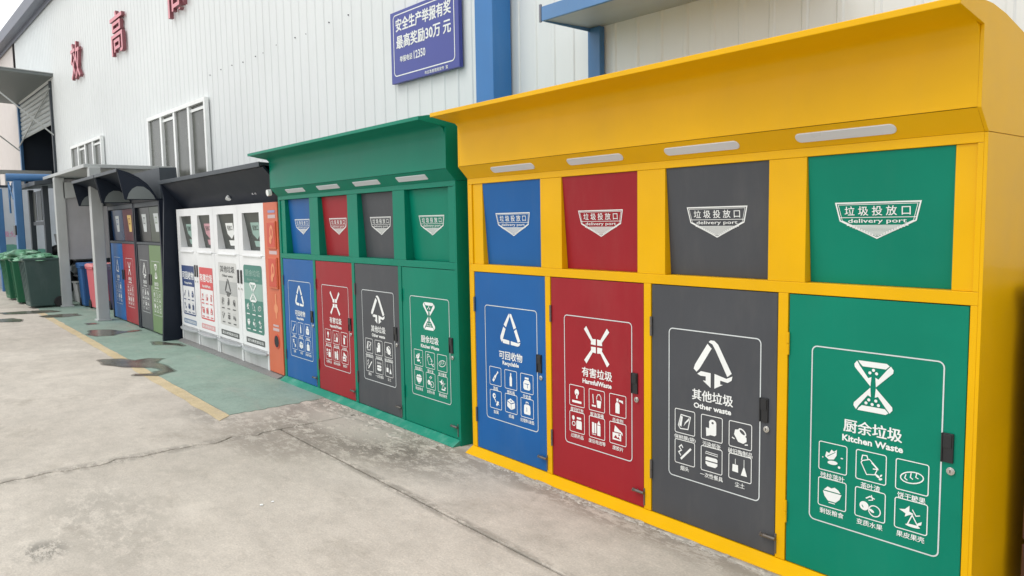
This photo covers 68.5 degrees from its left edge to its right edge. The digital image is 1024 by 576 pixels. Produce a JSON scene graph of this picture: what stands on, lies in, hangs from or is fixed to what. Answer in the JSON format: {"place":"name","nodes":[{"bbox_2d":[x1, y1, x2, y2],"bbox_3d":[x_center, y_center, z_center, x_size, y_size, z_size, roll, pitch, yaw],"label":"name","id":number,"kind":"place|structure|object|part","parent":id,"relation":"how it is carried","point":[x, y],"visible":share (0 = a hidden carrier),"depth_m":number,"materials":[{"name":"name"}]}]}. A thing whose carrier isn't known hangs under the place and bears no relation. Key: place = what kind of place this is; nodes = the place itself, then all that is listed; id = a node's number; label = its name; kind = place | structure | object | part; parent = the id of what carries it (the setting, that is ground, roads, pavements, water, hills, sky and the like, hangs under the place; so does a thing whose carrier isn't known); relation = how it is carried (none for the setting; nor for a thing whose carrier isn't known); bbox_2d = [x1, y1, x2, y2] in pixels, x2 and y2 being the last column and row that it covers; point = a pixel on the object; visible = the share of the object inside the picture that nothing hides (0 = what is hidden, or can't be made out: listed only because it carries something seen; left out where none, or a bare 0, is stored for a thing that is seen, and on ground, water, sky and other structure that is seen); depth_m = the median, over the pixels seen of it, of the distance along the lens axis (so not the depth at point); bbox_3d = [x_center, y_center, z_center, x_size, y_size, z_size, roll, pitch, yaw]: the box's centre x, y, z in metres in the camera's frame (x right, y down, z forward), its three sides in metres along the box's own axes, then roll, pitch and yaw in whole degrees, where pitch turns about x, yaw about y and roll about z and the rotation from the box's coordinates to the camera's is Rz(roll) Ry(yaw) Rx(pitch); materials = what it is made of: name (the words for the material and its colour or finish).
{"place":"outdoors","nodes":[
{"label":"outdoors","id":0,"kind":"place"},
{"bbox_2d":[0,0,22,30],"label":"sky","id":1,"kind":"structure","parent":0,"point":[7,7],"materials":[{"name":"white"}]},
{"bbox_2d":[0,287,324,414],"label":"green painted floor","id":2,"kind":"structure","parent":0,"point":[228,387],"depth_m":8.10,"materials":[{"name":"paint"}]},
{"bbox_2d":[0,259,15,298],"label":"wheelie bin","id":3,"kind":"object","parent":2,"relation":"on","point":[7,278],"visible":0.22,"depth_m":16.34,"materials":[{"name":"green plastic"}]},
{"bbox_2d":[8,259,25,302],"bbox_3d":[-10.072,-0.163,15.751,0.713,0.937,0.570,-5,6,-37],"label":"wheelie bin","id":4,"kind":"object","parent":2,"relation":"on","point":[17,281],"visible":0.23,"depth_m":15.42,"materials":[{"name":"green plastic"}]},
{"bbox_2d":[1,249,40,258],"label":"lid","id":5,"kind":"object","parent":4,"relation":"on","point":[13,254],"visible":0.49,"depth_m":15.40,"materials":[{"name":"green plastic"}]},
{"bbox_2d":[18,257,61,306],"bbox_3d":[-9.262,-0.122,14.868,0.748,0.983,0.598,-6,7,-42],"label":"wheelie bin","id":6,"kind":"object","parent":2,"relation":"on","point":[41,283],"visible":0.92,"depth_m":14.65,"materials":[{"name":"green plastic"}]},
{"bbox_2d":[13,252,57,260],"bbox_3d":[-9.305,-0.624,14.838,0.730,0.149,0.792,1,5,21],"label":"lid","id":7,"kind":"object","parent":6,"relation":"on","point":[41,255],"visible":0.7,"depth_m":14.60,"materials":[{"name":"green plastic"}]},
{"bbox_2d":[41,314,79,317],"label":"puddle","id":8,"kind":"object","parent":2,"relation":"on","point":[58,315],"visible":1,"depth_m":13.30,"materials":[{"name":"grey liquid"}]},
{"bbox_2d":[22,178,109,272],"bbox_3d":[-9.992,-1.110,16.716,1.350,2.659,3.600,-5,7,-39],"label":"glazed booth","id":9,"kind":"object","parent":2,"relation":"on","point":[41,205],"visible":0.25,"depth_m":16.09,"materials":[{"name":"metal"}]},
{"bbox_2d":[70,271,76,290],"bbox_3d":[-9.435,-0.134,15.799,0.540,0.539,0.215,-3,5,-19],"label":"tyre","id":10,"kind":"object","parent":9,"relation":"on","point":[73,278],"visible":0.05,"depth_m":15.79,"materials":[{"name":"black rubber"}]},
{"bbox_2d":[52,245,72,265],"bbox_3d":[-9.442,-0.660,15.744,0.520,0.517,0.227,-3,5,-19],"label":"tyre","id":11,"kind":"object","parent":10,"relation":"on","point":[54,250],"visible":0.15,"depth_m":15.63,"materials":[{"name":"black rubber"}]},
{"bbox_2d":[71,281,80,302],"bbox_3d":[-8.971,0.053,15.957,0.620,0.435,0.940,-5,7,-39],"label":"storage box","id":12,"kind":"object","parent":2,"relation":"on","point":[76,295],"visible":0.24,"depth_m":15.62,"materials":[{"name":"plastic"}]},
{"bbox_2d":[71,259,92,280],"bbox_3d":[-8.978,-0.396,15.917,0.540,0.460,0.840,-5,7,-39],"label":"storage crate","id":13,"kind":"object","parent":12,"relation":"on","point":[74,270],"visible":0.19,"depth_m":15.63,"materials":[{"name":"black plastic"}]},
{"bbox_2d":[75,262,92,305],"bbox_3d":[-8.285,-0.081,14.874,0.499,0.868,0.632,-5,6,-37],"label":"wheelie bin","id":14,"kind":"object","parent":2,"relation":"on","point":[83,284],"visible":0.44,"depth_m":14.61,"materials":[{"name":"blue plastic"}]},
{"bbox_2d":[85,262,109,307],"bbox_3d":[-7.841,-0.049,14.437,0.499,0.868,0.632,-5,7,-41],"label":"wheelie bin","id":15,"kind":"object","parent":2,"relation":"on","point":[90,276],"visible":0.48,"depth_m":14.28,"materials":[{"name":"red plastic"}]},
{"bbox_2d":[71,175,140,327],"bbox_3d":[-6.234,-0.616,12.192,1.172,2.350,1.801,-5,7,-39],"label":"arched cabinet","id":16,"kind":"object","parent":2,"relation":"on","point":[122,247],"visible":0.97,"depth_m":12.20,"materials":[{"name":"black metal"}]},
{"bbox_3d":[-6.545,-0.118,12.519,0.032,1.250,0.828,-5,7,-39],"label":"door","id":17,"kind":"part","parent":16,"relation":"part of","materials":[{"name":"blue paint"}]},
{"bbox_3d":[-6.015,-0.069,11.869,0.032,1.250,0.828,-5,7,-39],"label":"door","id":18,"kind":"part","parent":16,"relation":"part of","materials":[{"name":"red paint"}]},
{"bbox_2d":[43,164,172,320],"bbox_3d":[-7.794,-0.926,14.452,1.410,2.611,4.600,-5,7,-39],"label":"carport shelter","id":19,"kind":"object","parent":2,"relation":"on","point":[82,232],"visible":0.56,"depth_m":14.67,"materials":[{"name":"grey paint"}]},
{"bbox_2d":[107,264,112,309],"bbox_3d":[-7.267,-0.026,14.067,0.499,0.868,0.632,-5,7,-39],"label":"wheelie bin","id":20,"kind":"object","parent":2,"relation":"on","point":[110,285],"visible":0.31,"depth_m":13.97,"materials":[{"name":"black plastic"}]},
{"bbox_2d":[88,330,139,335],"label":"puddle","id":21,"kind":"object","parent":2,"relation":"on","point":[103,332],"visible":1,"depth_m":11.05,"materials":[{"name":"grey liquid"}]},
{"bbox_2d":[94,167,176,333],"bbox_3d":[-5.186,-0.520,10.908,1.172,2.350,1.441,-5,7,-39],"label":"arched cabinet","id":22,"kind":"object","parent":2,"relation":"on","point":[141,192],"visible":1,"depth_m":10.78,"materials":[{"name":"black metal"}]},
{"bbox_3d":[-5.440,-0.016,11.166,0.032,1.250,0.648,-5,7,-39],"label":"door","id":23,"kind":"part","parent":22,"relation":"part of","materials":[{"name":"grey paint"}]},
{"bbox_3d":[-5.023,0.022,10.655,0.032,1.250,0.648,-5,7,-39],"label":"door","id":24,"kind":"part","parent":22,"relation":"part of","materials":[{"name":"green paint"}]},
{"bbox_2d":[99,358,173,375],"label":"puddle","id":25,"kind":"object","parent":2,"relation":"on","point":[149,362],"visible":1,"depth_m":8.46,"materials":[{"name":"grey liquid"}]},
{"bbox_2d":[153,342,182,345],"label":"puddle","id":26,"kind":"object","parent":2,"relation":"on","point":[160,343],"visible":1,"depth_m":9.90,"materials":[{"name":"grey liquid"}]},
{"bbox_2d":[158,162,277,340],"bbox_3d":[-3.215,-0.283,9.012,1.030,2.148,3.630,-5,7,-39],"label":"bin shelter","id":27,"kind":"object","parent":2,"relation":"on","point":[239,184],"visible":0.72,"depth_m":9.47,"materials":[{"name":"grey paint"}]},
{"bbox_2d":[266,189,273,195],"bbox_3d":[-2.369,-0.933,7.371,0.070,0.068,0.064,-5,7,-39],"label":"round lamp","id":28,"kind":"object","parent":27,"relation":"attached to","point":[269,192],"visible":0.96,"depth_m":7.35,"materials":[{"name":"plastic"}]},
{"bbox_2d":[176,202,284,378],"bbox_3d":[-3.190,-0.085,8.947,0.660,1.765,3.465,-5,7,-39],"label":"white bin unit","id":29,"kind":"object","parent":2,"relation":"on","point":[230,281],"visible":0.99,"depth_m":8.49,"materials":[{"name":"paint"}]},
{"bbox_3d":[-4.227,0.017,9.845,0.030,0.987,0.748,-5,7,-39],"label":"door","id":30,"kind":"part","parent":29,"relation":"part of","materials":[{"name":"white paint"}]},
{"bbox_3d":[-3.757,0.060,9.269,0.030,0.987,0.733,-5,7,-39],"label":"door","id":31,"kind":"part","parent":29,"relation":"part of","materials":[{"name":"white paint"}]},
{"bbox_3d":[-3.260,0.106,8.661,0.030,0.987,0.820,-5,7,-39],"label":"door","id":32,"kind":"part","parent":29,"relation":"part of","materials":[{"name":"white paint"}]},
{"bbox_3d":[-2.757,0.152,8.045,0.030,0.987,0.753,-5,7,-39],"label":"door","id":33,"kind":"part","parent":29,"relation":"part of","materials":[{"name":"white paint"}]},
{"bbox_2d":[247,115,472,447],"bbox_3d":[-1.137,-0.131,6.392,1.038,2.239,3.034,-5,7,-39],"label":"recycling cabinet","id":34,"kind":"object","parent":2,"relation":"on","point":[374,246],"visible":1,"depth_m":5.85,"materials":[{"name":"green metal"}]},
{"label":"door","id":35,"kind":"part","parent":34,"relation":"part of","materials":[{"name":"blue paint"}]},
{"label":"door","id":36,"kind":"part","parent":34,"relation":"part of","materials":[{"name":"red paint"}]},
{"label":"door","id":37,"kind":"part","parent":34,"relation":"part of","materials":[{"name":"grey paint"}]},
{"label":"door","id":38,"kind":"part","parent":34,"relation":"part of","materials":[{"name":"green paint"}]},
{"bbox_2d":[0,289,780,575],"bbox_3d":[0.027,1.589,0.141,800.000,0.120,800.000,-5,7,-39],"label":"ground","id":39,"kind":"structure","parent":0,"point":[79,420],"depth_m":4.25,"materials":[{"name":"concrete"}]},
{"bbox_2d":[0,318,21,321],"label":"puddle","id":40,"kind":"object","parent":39,"relation":"on","point":[11,320],"visible":1,"depth_m":12.72,"materials":[{"name":"grey liquid"}]},
{"bbox_2d":[0,173,50,302],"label":"steel frame","id":41,"kind":"object","parent":39,"relation":"on","point":[15,180],"visible":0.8,"depth_m":15.77,"materials":[{"name":"blue metal"}]},
{"bbox_2d":[0,170,51,184],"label":"canopy roof","id":42,"kind":"object","parent":41,"relation":"on","point":[23,172],"visible":0.08,"depth_m":25.10,"materials":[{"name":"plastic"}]},
{"bbox_2d":[0,185,56,286],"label":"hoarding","id":43,"kind":"object","parent":39,"relation":"on","point":[9,221],"visible":0.33,"depth_m":19.75,"materials":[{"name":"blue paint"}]},
{"bbox_2d":[2,310,58,313],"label":"puddle","id":44,"kind":"object","parent":39,"relation":"on","point":[37,311],"visible":1,"depth_m":13.93,"materials":[{"name":"grey liquid"}]},
{"bbox_2d":[37,313,228,420],"bbox_3d":[-5.586,0.742,10.043,0.130,0.002,10.500,-5,7,-39],"label":"yellow painted line","id":45,"kind":"object","parent":39,"relation":"on","point":[202,405],"visible":1,"depth_m":7.50,"materials":[{"name":"paint"}]},
{"bbox_2d":[18,398,777,575],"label":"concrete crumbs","id":46,"kind":"object","parent":39,"relation":"on","point":[610,511],"visible":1,"depth_m":4.37,"materials":[{"name":"grey concrete"}]},
{"bbox_2d":[0,0,1023,184],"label":"warehouse","id":47,"kind":"structure","parent":39,"relation":"on","point":[196,86],"depth_m":10.51,"materials":[{"name":"metal"}]},
{"bbox_2d":[70,41,82,80],"bbox_3d":[-10.822,-5.654,18.736,0.115,0.900,0.920,-5,7,-41],"label":"wall letter","id":48,"kind":"object","parent":47,"relation":"attached to","point":[75,52],"depth_m":18.61,"materials":[{"name":"plastic"}]},
{"bbox_2d":[70,135,104,167],"bbox_3d":[-10.557,-2.721,18.730,0.070,1.830,3.182,-5,7,-41],"label":"window","id":49,"kind":"structure","parent":47,"relation":"in","point":[91,151],"depth_m":18.46,"materials":[{"name":"white glass"}]},
{"bbox_2d":[109,11,125,56],"bbox_3d":[-8.295,-5.392,15.879,0.115,0.880,0.920,-5,7,-41],"label":"wall letter","id":50,"kind":"object","parent":47,"relation":"attached to","point":[118,32],"depth_m":15.77,"materials":[{"name":"plastic"}]},
{"bbox_2d":[167,0,187,19],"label":"wall letter","id":51,"kind":"object","parent":47,"relation":"attached to","point":[174,6],"depth_m":13.14,"materials":[{"name":"plastic"}]},
{"bbox_2d":[146,97,211,176],"bbox_3d":[-6.070,-2.335,13.649,0.070,1.810,3.192,-5,7,-41],"label":"window","id":52,"kind":"structure","parent":47,"relation":"in","point":[178,137],"depth_m":13.37,"materials":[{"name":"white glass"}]},
{"bbox_2d":[390,0,462,84],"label":"notice board","id":53,"kind":"object","parent":47,"relation":"attached to","point":[426,39],"visible":1,"depth_m":7.68,"materials":[{"name":"blue metal"}]},
{"bbox_2d":[430,0,1023,575],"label":"recycling cabinet","id":54,"kind":"object","parent":39,"relation":"on","point":[758,302],"visible":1,"depth_m":3.20,"materials":[{"name":"yellow metal"}]},
{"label":"door","id":55,"kind":"part","parent":54,"relation":"part of","materials":[{"name":"blue paint"}]},
{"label":"door","id":56,"kind":"part","parent":54,"relation":"part of","materials":[{"name":"red paint"}]},
{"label":"door","id":57,"kind":"part","parent":54,"relation":"part of","materials":[{"name":"grey paint"}]},
{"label":"door","id":58,"kind":"part","parent":54,"relation":"part of","materials":[{"name":"green paint"}]}
]}

